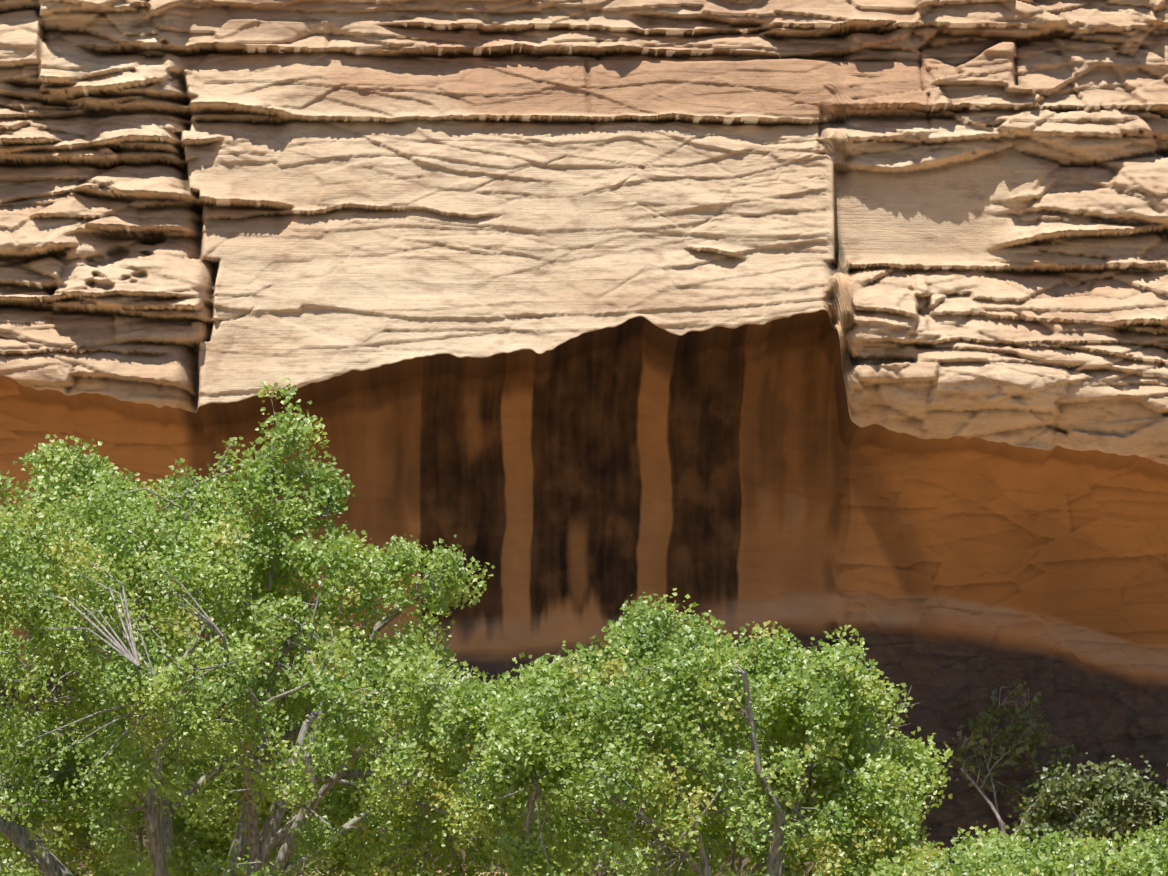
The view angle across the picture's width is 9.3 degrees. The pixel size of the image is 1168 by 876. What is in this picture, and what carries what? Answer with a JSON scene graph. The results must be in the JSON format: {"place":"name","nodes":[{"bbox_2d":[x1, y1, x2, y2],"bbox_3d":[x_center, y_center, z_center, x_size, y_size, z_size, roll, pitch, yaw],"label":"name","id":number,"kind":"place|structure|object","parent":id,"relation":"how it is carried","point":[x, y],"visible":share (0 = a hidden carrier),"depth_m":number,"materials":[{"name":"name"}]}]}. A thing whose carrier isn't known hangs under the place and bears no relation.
{"place":"outdoors","nodes":[
{"label":"outdoors","id":0,"kind":"place"},
{"bbox_2d":[44,870,568,875],"bbox_3d":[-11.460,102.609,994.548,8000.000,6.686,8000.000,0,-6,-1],"label":"ground","id":1,"kind":"structure","parent":0,"point":[439,871],"depth_m":105.77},
{"bbox_2d":[0,714,442,875],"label":"tree branches","id":2,"kind":"object","parent":1,"relation":"on","point":[84,841],"visible":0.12,"depth_m":95.36,"materials":[{"name":"green plant"}]},
{"bbox_2d":[0,372,510,875],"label":"tree","id":3,"kind":"object","parent":1,"relation":"on","point":[134,682],"visible":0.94,"depth_m":90.79,"materials":[{"name":"green plant"}]},
{"bbox_2d":[329,677,749,875],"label":"tree branches","id":4,"kind":"object","parent":1,"relation":"on","point":[480,857],"depth_m":94.67,"materials":[{"name":"green plant"}]},
{"bbox_2d":[0,0,1167,875],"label":"cliff wall","id":5,"kind":"structure","parent":1,"relation":"on","point":[582,321],"depth_m":111.14,"materials":[{"name":"stone"}]},
{"bbox_2d":[427,588,952,875],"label":"tree","id":6,"kind":"object","parent":1,"relation":"on","point":[514,736],"visible":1,"depth_m":85.14,"materials":[{"name":"green plant"}]},
{"bbox_2d":[747,822,1074,875],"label":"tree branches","id":7,"kind":"object","parent":1,"relation":"on","point":[918,854],"visible":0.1,"depth_m":96.57,"materials":[{"name":"green plant"}]},
{"bbox_2d":[853,816,1167,875],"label":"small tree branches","id":8,"kind":"object","parent":1,"relation":"on","point":[1132,859],"visible":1,"depth_m":83.16,"materials":[{"name":"green plant"}]},
{"bbox_2d":[943,679,1084,836],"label":"small tree","id":9,"kind":"object","parent":1,"relation":"on","point":[1010,748],"visible":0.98,"depth_m":112.76,"materials":[{"name":"green plant"}]},
{"bbox_2d":[1007,752,1166,875],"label":"shrub","id":10,"kind":"object","parent":1,"relation":"on","point":[1124,794],"visible":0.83,"depth_m":111.52,"materials":[{"name":"green plant"}]},
{"bbox_2d":[1078,776,1167,854],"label":"shrub branches","id":11,"kind":"object","parent":1,"relation":"on","point":[1159,812],"visible":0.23,"depth_m":112.11,"materials":[{"name":"green plant"}]}
]}

